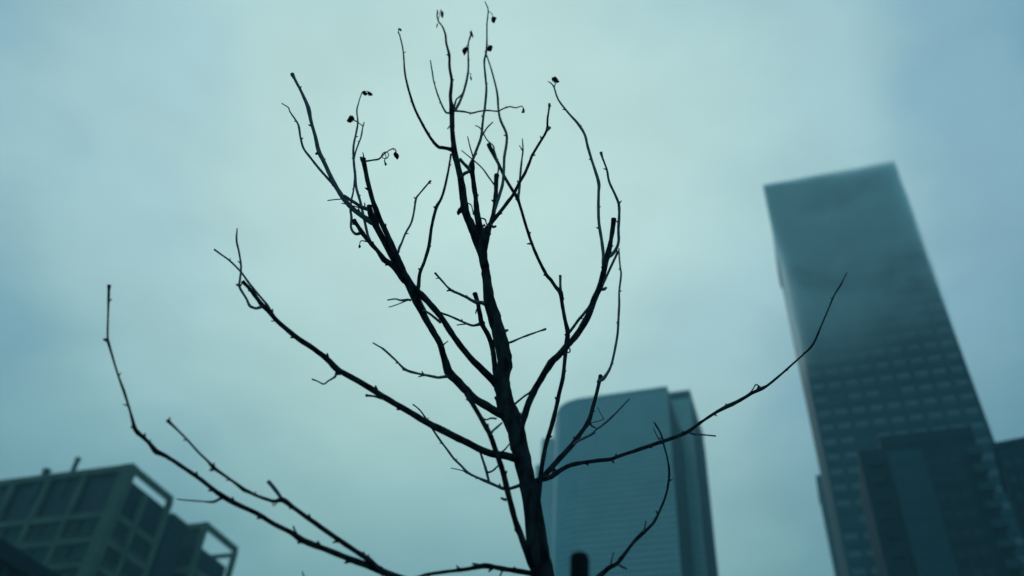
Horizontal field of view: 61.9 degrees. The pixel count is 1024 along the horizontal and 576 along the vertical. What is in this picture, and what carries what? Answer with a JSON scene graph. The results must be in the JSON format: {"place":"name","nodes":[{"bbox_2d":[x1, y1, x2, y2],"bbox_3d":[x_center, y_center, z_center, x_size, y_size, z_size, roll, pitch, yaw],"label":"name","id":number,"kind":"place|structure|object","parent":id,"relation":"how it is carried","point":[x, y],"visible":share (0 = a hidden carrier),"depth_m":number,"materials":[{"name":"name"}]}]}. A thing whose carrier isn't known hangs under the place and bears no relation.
{"place":"outdoors","nodes":[
{"label":"outdoors","id":0,"kind":"place"},
{"bbox_2d":[0,538,59,575],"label":"block","id":1,"kind":"structure","parent":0,"point":[14,561],"depth_m":60.47,"materials":[{"name":"black glass"}]},
{"bbox_2d":[0,463,173,575],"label":"stone framed building","id":2,"kind":"structure","parent":0,"point":[107,521],"depth_m":118.35,"materials":[{"name":"grey stone"}]},
{"bbox_2d":[0,528,7,538],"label":"window","id":3,"kind":"structure","parent":2,"relation":"in","point":[3,532],"depth_m":119.34,"materials":[{"name":"blue glass"}]},
{"bbox_2d":[5,527,22,542],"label":"window","id":4,"kind":"structure","parent":2,"relation":"in","point":[13,534],"depth_m":118.44,"materials":[{"name":"glass"}]},
{"bbox_2d":[20,549,32,556],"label":"window","id":5,"kind":"structure","parent":2,"relation":"in","point":[29,551],"depth_m":115.52,"materials":[{"name":"blue glass"}]},
{"bbox_2d":[24,524,44,540],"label":"window","id":6,"kind":"structure","parent":2,"relation":"in","point":[34,533],"depth_m":117.46,"materials":[{"name":"blue glass"}]},
{"bbox_2d":[29,468,51,500],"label":"roof flue","id":7,"kind":"object","parent":2,"relation":"on","point":[36,490],"visible":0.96,"depth_m":123.09,"materials":[{"name":"metal"}]},
{"bbox_2d":[32,547,49,562],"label":"window","id":8,"kind":"structure","parent":2,"relation":"in","point":[39,555],"depth_m":114.54,"materials":[{"name":"glass"}]},
{"bbox_2d":[39,523,59,539],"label":"window","id":9,"kind":"structure","parent":2,"relation":"in","point":[50,531],"depth_m":116.74,"materials":[{"name":"blue glass"}]},
{"bbox_2d":[51,545,71,561],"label":"window","id":10,"kind":"structure","parent":2,"relation":"in","point":[61,554],"depth_m":113.45,"materials":[{"name":"glass"}]},
{"bbox_2d":[58,457,81,497],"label":"roof flue","id":11,"kind":"object","parent":2,"relation":"on","point":[74,467],"visible":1,"depth_m":122.50,"materials":[{"name":"metal"}]},
{"bbox_2d":[61,569,78,575],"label":"window","id":12,"kind":"structure","parent":2,"relation":"in","point":[73,572],"depth_m":110.84,"materials":[{"name":"blue glass"}]},
{"bbox_2d":[62,520,81,537],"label":"window","id":13,"kind":"structure","parent":2,"relation":"in","point":[72,528],"depth_m":115.81,"materials":[{"name":"blue glass"}]},
{"bbox_2d":[67,543,89,560],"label":"window","id":14,"kind":"structure","parent":2,"relation":"in","point":[78,552],"depth_m":112.71,"materials":[{"name":"glass"}]},
{"bbox_2d":[78,518,99,535],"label":"window","id":15,"kind":"structure","parent":2,"relation":"in","point":[89,526],"depth_m":115.04,"materials":[{"name":"glass"}]},
{"bbox_2d":[101,546,118,569],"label":"window","id":16,"kind":"structure","parent":2,"relation":"in","point":[110,558],"depth_m":113.62,"materials":[{"name":"blue glass"}]},
{"bbox_2d":[111,521,128,544],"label":"window","id":17,"kind":"structure","parent":2,"relation":"in","point":[120,532],"depth_m":116.00,"materials":[{"name":"blue glass"}]},
{"bbox_2d":[120,560,141,575],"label":"window","id":18,"kind":"structure","parent":2,"relation":"in","point":[130,569],"depth_m":116.80,"materials":[{"name":"blue glass"}]},
{"bbox_2d":[130,536,150,560],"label":"window","id":19,"kind":"structure","parent":2,"relation":"in","point":[140,548],"depth_m":119.22,"materials":[{"name":"blue glass"}]},
{"bbox_2d":[173,522,238,575],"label":"stepped wing","id":20,"kind":"structure","parent":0,"point":[195,559],"depth_m":131.96,"materials":[{"name":"concrete"}]},
{"bbox_2d":[0,0,1023,575],"label":"sky","id":21,"kind":"structure","parent":0,"point":[137,137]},
{"bbox_2d":[535,386,693,575],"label":"glass tower","id":22,"kind":"structure","parent":0,"point":[599,513],"depth_m":236.78,"materials":[{"name":"glass"}]},
{"bbox_2d":[816,475,840,575],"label":"tower","id":23,"kind":"structure","parent":0,"point":[828,529],"depth_m":307.76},
{"bbox_2d":[766,163,1023,575],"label":"office tower","id":24,"kind":"structure","parent":0,"point":[883,356],"depth_m":214.04,"materials":[{"name":"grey glass"}]},
{"bbox_2d":[821,425,833,430],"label":"window","id":25,"kind":"structure","parent":24,"relation":"in","point":[826,427],"depth_m":200.73,"materials":[{"name":"blue glass"}]},
{"bbox_2d":[824,439,836,444],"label":"window","id":26,"kind":"structure","parent":24,"relation":"in","point":[832,441],"depth_m":198.10,"materials":[{"name":"blue glass"}]},
{"bbox_2d":[827,454,839,459],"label":"window","id":27,"kind":"structure","parent":24,"relation":"in","point":[832,456],"depth_m":195.51,"materials":[{"name":"blue glass"}]},
{"bbox_2d":[830,469,843,474],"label":"window","id":28,"kind":"structure","parent":24,"relation":"in","point":[835,471],"depth_m":192.95,"materials":[{"name":"blue glass"}]},
{"bbox_2d":[833,484,846,490],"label":"window","id":29,"kind":"structure","parent":24,"relation":"in","point":[843,486],"depth_m":190.33,"materials":[{"name":"blue glass"}]},
{"bbox_2d":[835,409,847,414],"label":"window","id":30,"kind":"structure","parent":24,"relation":"in","point":[841,411],"depth_m":202.21,"materials":[{"name":"blue glass"}]},
{"bbox_2d":[837,500,850,506],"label":"window","id":31,"kind":"structure","parent":24,"relation":"in","point":[845,502],"depth_m":187.74,"materials":[{"name":"blue glass"}]},
{"bbox_2d":[838,423,850,428],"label":"window","id":32,"kind":"structure","parent":24,"relation":"in","point":[843,425],"depth_m":199.63,"materials":[{"name":"blue glass"}]},
{"bbox_2d":[841,437,854,443],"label":"window","id":33,"kind":"structure","parent":24,"relation":"in","point":[850,439],"depth_m":197.04,"materials":[{"name":"blue glass"}]},
{"bbox_2d":[844,533,857,539],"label":"window","id":34,"kind":"structure","parent":24,"relation":"in","point":[853,536],"depth_m":182.54,"materials":[{"name":"blue glass"}]},
{"bbox_2d":[845,452,857,457],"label":"window","id":35,"kind":"structure","parent":24,"relation":"in","point":[850,454],"depth_m":194.46,"materials":[{"name":"blue glass"}]},
{"bbox_2d":[848,467,858,473],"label":"window","id":36,"kind":"structure","parent":24,"relation":"in","point":[855,469],"depth_m":191.91,"materials":[{"name":"blue glass"}]},
{"bbox_2d":[847,550,861,557],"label":"window","id":37,"kind":"structure","parent":24,"relation":"in","point":[851,554],"depth_m":179.98,"materials":[{"name":"blue glass"}]},
{"bbox_2d":[851,483,859,488],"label":"window","id":38,"kind":"structure","parent":24,"relation":"in","point":[854,485],"depth_m":189.45,"materials":[{"name":"blue glass"}]},
{"bbox_2d":[851,568,865,575],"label":"window","id":39,"kind":"structure","parent":24,"relation":"in","point":[861,571],"depth_m":177.36,"materials":[{"name":"blue glass"}]},
{"bbox_2d":[852,406,864,412],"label":"window","id":40,"kind":"structure","parent":24,"relation":"in","point":[857,409],"depth_m":201.17,"materials":[{"name":"blue glass"}]},
{"bbox_2d":[855,420,868,426],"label":"window","id":41,"kind":"structure","parent":24,"relation":"in","point":[860,423],"depth_m":198.63,"materials":[{"name":"blue glass"}]},
{"bbox_2d":[870,404,882,410],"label":"window","id":42,"kind":"structure","parent":24,"relation":"in","point":[873,407],"depth_m":200.14,"materials":[{"name":"blue glass"}]},
{"bbox_2d":[873,418,886,424],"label":"window","id":43,"kind":"structure","parent":24,"relation":"in","point":[877,421],"depth_m":197.52,"materials":[{"name":"blue glass"}]},
{"bbox_2d":[887,402,900,408],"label":"window","id":44,"kind":"structure","parent":24,"relation":"in","point":[890,405],"depth_m":199.12,"materials":[{"name":"blue glass"}]},
{"bbox_2d":[891,416,904,422],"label":"window","id":45,"kind":"structure","parent":24,"relation":"in","point":[894,419],"depth_m":196.46,"materials":[{"name":"blue glass"}]},
{"bbox_2d":[901,386,914,392],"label":"window","id":46,"kind":"structure","parent":24,"relation":"in","point":[904,389],"depth_m":200.63,"materials":[{"name":"blue glass"}]},
{"bbox_2d":[905,400,918,405],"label":"window","id":47,"kind":"structure","parent":24,"relation":"in","point":[914,402],"depth_m":198.05,"materials":[{"name":"blue glass"}]},
{"bbox_2d":[909,414,923,420],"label":"window","id":48,"kind":"structure","parent":24,"relation":"in","point":[913,417],"depth_m":195.41,"materials":[{"name":"blue glass"}]},
{"bbox_2d":[915,370,928,376],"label":"window","id":49,"kind":"structure","parent":24,"relation":"in","point":[920,373],"depth_m":202.11,"materials":[{"name":"blue glass"}]},
{"bbox_2d":[919,384,932,389],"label":"window","id":50,"kind":"structure","parent":24,"relation":"in","point":[928,386],"depth_m":199.56,"materials":[{"name":"blue glass"}]},
{"bbox_2d":[923,398,937,403],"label":"window","id":51,"kind":"structure","parent":24,"relation":"in","point":[931,400],"depth_m":196.94,"materials":[{"name":"blue glass"}]},
{"bbox_2d":[928,412,941,418],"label":"window","id":52,"kind":"structure","parent":24,"relation":"in","point":[937,414],"depth_m":194.36,"materials":[{"name":"blue glass"}]},
{"bbox_2d":[933,368,946,374],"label":"window","id":53,"kind":"structure","parent":24,"relation":"in","point":[936,371],"depth_m":201.12,"materials":[{"name":"blue glass"}]},
{"bbox_2d":[937,382,951,387],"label":"window","id":54,"kind":"structure","parent":24,"relation":"in","point":[944,384],"depth_m":198.49,"materials":[{"name":"blue glass"}]},
{"bbox_2d":[942,395,955,401],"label":"window","id":55,"kind":"structure","parent":24,"relation":"in","point":[947,398],"depth_m":195.89,"materials":[{"name":"blue glass"}]},
{"bbox_2d":[946,410,960,415],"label":"window","id":56,"kind":"structure","parent":24,"relation":"in","point":[954,412],"depth_m":193.32,"materials":[{"name":"blue glass"}]},
{"bbox_2d":[951,366,964,371],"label":"window","id":57,"kind":"structure","parent":24,"relation":"in","point":[958,368],"depth_m":200.05,"materials":[{"name":"blue glass"}]},
{"bbox_2d":[956,379,969,385],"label":"window","id":58,"kind":"structure","parent":24,"relation":"in","point":[960,382],"depth_m":197.47,"materials":[{"name":"blue glass"}]},
{"bbox_2d":[960,393,974,399],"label":"window","id":59,"kind":"structure","parent":24,"relation":"in","point":[964,396],"depth_m":194.84,"materials":[{"name":"blue glass"}]},
{"bbox_2d":[965,407,979,413],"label":"window","id":60,"kind":"structure","parent":24,"relation":"in","point":[971,410],"depth_m":192.24,"materials":[{"name":"blue glass"}]},
{"bbox_2d":[971,422,985,428],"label":"window","id":61,"kind":"structure","parent":24,"relation":"in","point":[974,425],"depth_m":189.63,"materials":[{"name":"blue glass"}]},
{"bbox_2d":[976,437,990,443],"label":"window","id":62,"kind":"structure","parent":24,"relation":"in","point":[979,440],"depth_m":187.10,"materials":[{"name":"blue glass"}]},
{"bbox_2d":[982,453,994,459],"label":"window","id":63,"kind":"structure","parent":24,"relation":"in","point":[989,455],"depth_m":184.52,"materials":[{"name":"blue glass"}]},
{"bbox_2d":[988,469,998,475],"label":"window","id":64,"kind":"structure","parent":24,"relation":"in","point":[992,472],"depth_m":181.97,"materials":[{"name":"blue glass"}]},
{"bbox_2d":[1002,502,1011,508],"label":"window","id":65,"kind":"structure","parent":24,"relation":"in","point":[1007,505],"depth_m":176.67,"materials":[{"name":"blue glass"}]},
{"bbox_2d":[1014,538,1023,544],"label":"window","id":66,"kind":"structure","parent":24,"relation":"in","point":[1018,541],"depth_m":171.53,"materials":[{"name":"blue glass"}]},
{"bbox_2d":[858,426,1023,575],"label":"residential tower","id":67,"kind":"structure","parent":0,"point":[931,505],"depth_m":131.72,"materials":[{"name":"grey concrete"}]},
{"bbox_2d":[893,459,901,466],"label":"window","id":68,"kind":"structure","parent":67,"relation":"in","point":[897,462],"depth_m":137.15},
{"bbox_2d":[898,476,906,483],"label":"window","id":69,"kind":"structure","parent":67,"relation":"in","point":[902,480],"depth_m":135.09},
{"bbox_2d":[903,458,910,465],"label":"window","id":70,"kind":"structure","parent":67,"relation":"in","point":[907,462],"depth_m":136.79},
{"bbox_2d":[903,494,911,501],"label":"window","id":71,"kind":"structure","parent":67,"relation":"in","point":[906,497],"depth_m":133.03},
{"bbox_2d":[908,475,916,482],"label":"window","id":72,"kind":"structure","parent":67,"relation":"in","point":[911,478],"depth_m":134.70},
{"bbox_2d":[908,512,916,520],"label":"window","id":73,"kind":"structure","parent":67,"relation":"in","point":[911,515],"depth_m":130.97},
{"bbox_2d":[913,457,920,464],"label":"window","id":74,"kind":"structure","parent":67,"relation":"in","point":[917,461],"depth_m":136.39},
{"bbox_2d":[913,493,921,500],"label":"window","id":75,"kind":"structure","parent":67,"relation":"in","point":[917,497],"depth_m":132.61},
{"bbox_2d":[913,531,921,539],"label":"window","id":76,"kind":"structure","parent":67,"relation":"in","point":[917,535],"depth_m":128.91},
{"bbox_2d":[918,474,926,481],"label":"window","id":77,"kind":"structure","parent":67,"relation":"in","point":[921,477],"depth_m":134.30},
{"bbox_2d":[918,511,926,519],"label":"window","id":78,"kind":"structure","parent":67,"relation":"in","point":[922,515],"depth_m":130.55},
{"bbox_2d":[918,550,926,558],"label":"window","id":79,"kind":"structure","parent":67,"relation":"in","point":[922,554],"depth_m":126.86,"materials":[{"name":"glass"}]},
{"bbox_2d":[923,492,931,499],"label":"window","id":80,"kind":"structure","parent":67,"relation":"in","point":[927,496],"depth_m":132.22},
{"bbox_2d":[923,530,931,538],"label":"window","id":81,"kind":"structure","parent":67,"relation":"in","point":[927,533],"depth_m":128.50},
{"bbox_2d":[928,458,936,465],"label":"window","id":82,"kind":"structure","parent":67,"relation":"in","point":[932,462],"depth_m":136.32,"materials":[{"name":"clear glass"}]},
{"bbox_2d":[928,510,936,518],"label":"window","id":83,"kind":"structure","parent":67,"relation":"in","point":[932,514],"depth_m":130.17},
{"bbox_2d":[929,549,937,557],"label":"window","id":84,"kind":"structure","parent":67,"relation":"in","point":[933,554],"depth_m":126.44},
{"bbox_2d":[933,475,941,483],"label":"window","id":85,"kind":"structure","parent":67,"relation":"in","point":[937,479],"depth_m":134.27,"materials":[{"name":"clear glass"}]},
{"bbox_2d":[934,529,942,537],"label":"window","id":86,"kind":"structure","parent":67,"relation":"in","point":[938,534],"depth_m":128.09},
{"bbox_2d":[934,569,942,575],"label":"window","id":87,"kind":"structure","parent":67,"relation":"in","point":[937,572],"depth_m":124.51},
{"bbox_2d":[938,493,947,501],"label":"window","id":88,"kind":"structure","parent":67,"relation":"in","point":[942,496],"depth_m":132.22,"materials":[{"name":"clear glass"}]},
{"bbox_2d":[939,457,947,464],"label":"window","id":89,"kind":"structure","parent":67,"relation":"in","point":[943,461],"depth_m":135.89,"materials":[{"name":"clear glass"}]},
{"bbox_2d":[939,549,948,557],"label":"window","id":90,"kind":"structure","parent":67,"relation":"in","point":[943,552],"depth_m":126.04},
{"bbox_2d":[944,474,953,482],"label":"window","id":91,"kind":"structure","parent":67,"relation":"in","point":[948,478],"depth_m":133.85,"materials":[{"name":"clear glass"}]},
{"bbox_2d":[944,511,953,519],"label":"window","id":92,"kind":"structure","parent":67,"relation":"in","point":[948,515],"depth_m":130.14,"materials":[{"name":"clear glass"}]},
{"bbox_2d":[945,569,953,575],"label":"window","id":93,"kind":"structure","parent":67,"relation":"in","point":[949,572],"depth_m":124.09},
{"bbox_2d":[950,492,958,499],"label":"window","id":94,"kind":"structure","parent":67,"relation":"in","point":[954,495],"depth_m":131.80,"materials":[{"name":"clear glass"}]},
{"bbox_2d":[950,530,959,538],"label":"window","id":95,"kind":"structure","parent":67,"relation":"in","point":[954,534],"depth_m":128.09,"materials":[{"name":"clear glass"}]},
{"bbox_2d":[951,456,959,463],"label":"window","id":96,"kind":"structure","parent":67,"relation":"in","point":[955,459],"depth_m":135.41,"materials":[{"name":"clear glass"}]},
{"bbox_2d":[955,510,964,518],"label":"window","id":97,"kind":"structure","parent":67,"relation":"in","point":[960,514],"depth_m":129.70,"materials":[{"name":"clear glass"}]},
{"bbox_2d":[955,550,965,558],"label":"window","id":98,"kind":"structure","parent":67,"relation":"in","point":[960,553],"depth_m":126.01,"materials":[{"name":"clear glass"}]},
{"bbox_2d":[957,473,965,480],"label":"window","id":99,"kind":"structure","parent":67,"relation":"in","point":[961,477],"depth_m":133.36,"materials":[{"name":"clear glass"}]},
{"bbox_2d":[961,529,971,537],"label":"window","id":100,"kind":"structure","parent":67,"relation":"in","point":[966,533],"depth_m":127.62,"materials":[{"name":"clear glass"}]},
{"bbox_2d":[962,570,970,575],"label":"window","id":101,"kind":"structure","parent":67,"relation":"in","point":[965,572],"depth_m":124.12,"materials":[{"name":"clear glass"}]},
{"bbox_2d":[962,491,971,498],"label":"window","id":102,"kind":"structure","parent":67,"relation":"in","point":[967,495],"depth_m":131.29,"materials":[{"name":"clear glass"}]},
{"bbox_2d":[967,549,977,557],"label":"window","id":103,"kind":"structure","parent":67,"relation":"in","point":[972,552],"depth_m":125.58,"materials":[{"name":"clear glass"}]},
{"bbox_2d":[968,509,977,517],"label":"window","id":104,"kind":"structure","parent":67,"relation":"in","point":[973,513],"depth_m":129.22,"materials":[{"name":"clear glass"}]},
{"bbox_2d":[974,569,983,575],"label":"window","id":105,"kind":"structure","parent":67,"relation":"in","point":[978,572],"depth_m":123.67,"materials":[{"name":"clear glass"}]},
{"bbox_2d":[974,528,984,536],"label":"window","id":106,"kind":"structure","parent":67,"relation":"in","point":[979,532],"depth_m":127.19,"materials":[{"name":"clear glass"}]},
{"bbox_2d":[981,548,990,556],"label":"window","id":107,"kind":"structure","parent":67,"relation":"in","point":[985,551],"depth_m":125.12,"materials":[{"name":"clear glass"}]},
{"bbox_2d":[987,568,997,575],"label":"window","id":108,"kind":"structure","parent":67,"relation":"in","point":[992,571],"depth_m":123.12,"materials":[{"name":"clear glass"}]},
{"bbox_2d":[991,437,1023,538],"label":"apartment slab","id":109,"kind":"structure","parent":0,"point":[1009,456],"depth_m":143.61,"materials":[{"name":"concrete"}]},
{"bbox_2d":[1003,459,1010,466],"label":"window","id":110,"kind":"structure","parent":109,"relation":"in","point":[1007,463],"depth_m":143.46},
{"bbox_2d":[1009,476,1017,483],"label":"window","id":111,"kind":"structure","parent":109,"relation":"in","point":[1013,479],"depth_m":141.40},
{"bbox_2d":[1014,457,1022,464],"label":"window","id":112,"kind":"structure","parent":109,"relation":"in","point":[1018,460],"depth_m":142.77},
{"bbox_2d":[1015,492,1023,500],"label":"window","id":113,"kind":"structure","parent":109,"relation":"in","point":[1019,496],"depth_m":139.31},
{"bbox_3d":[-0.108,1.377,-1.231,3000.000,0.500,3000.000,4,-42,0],"label":"ground","id":114,"kind":"structure","parent":0,"visible":0},
{"bbox_2d":[148,513,189,575],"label":"link block","id":115,"kind":"structure","parent":114,"relation":"on","point":[168,550],"depth_m":125.99,"materials":[{"name":"stone"}]},
{"bbox_2d":[103,1,846,575],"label":"young tree","id":116,"kind":"object","parent":114,"relation":"on","point":[529,485],"visible":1,"depth_m":4.00,"materials":[{"name":"black plant"}]},
{"bbox_2d":[570,551,588,575],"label":"tree stake","id":117,"kind":"object","parent":114,"relation":"on","point":[579,563],"visible":1,"depth_m":2.23,"materials":[{"name":"brown wood"}]},
{"bbox_2d":[669,389,717,575],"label":"glass slab","id":118,"kind":"structure","parent":114,"relation":"on","point":[701,527],"depth_m":259.16,"materials":[{"name":"glass"}]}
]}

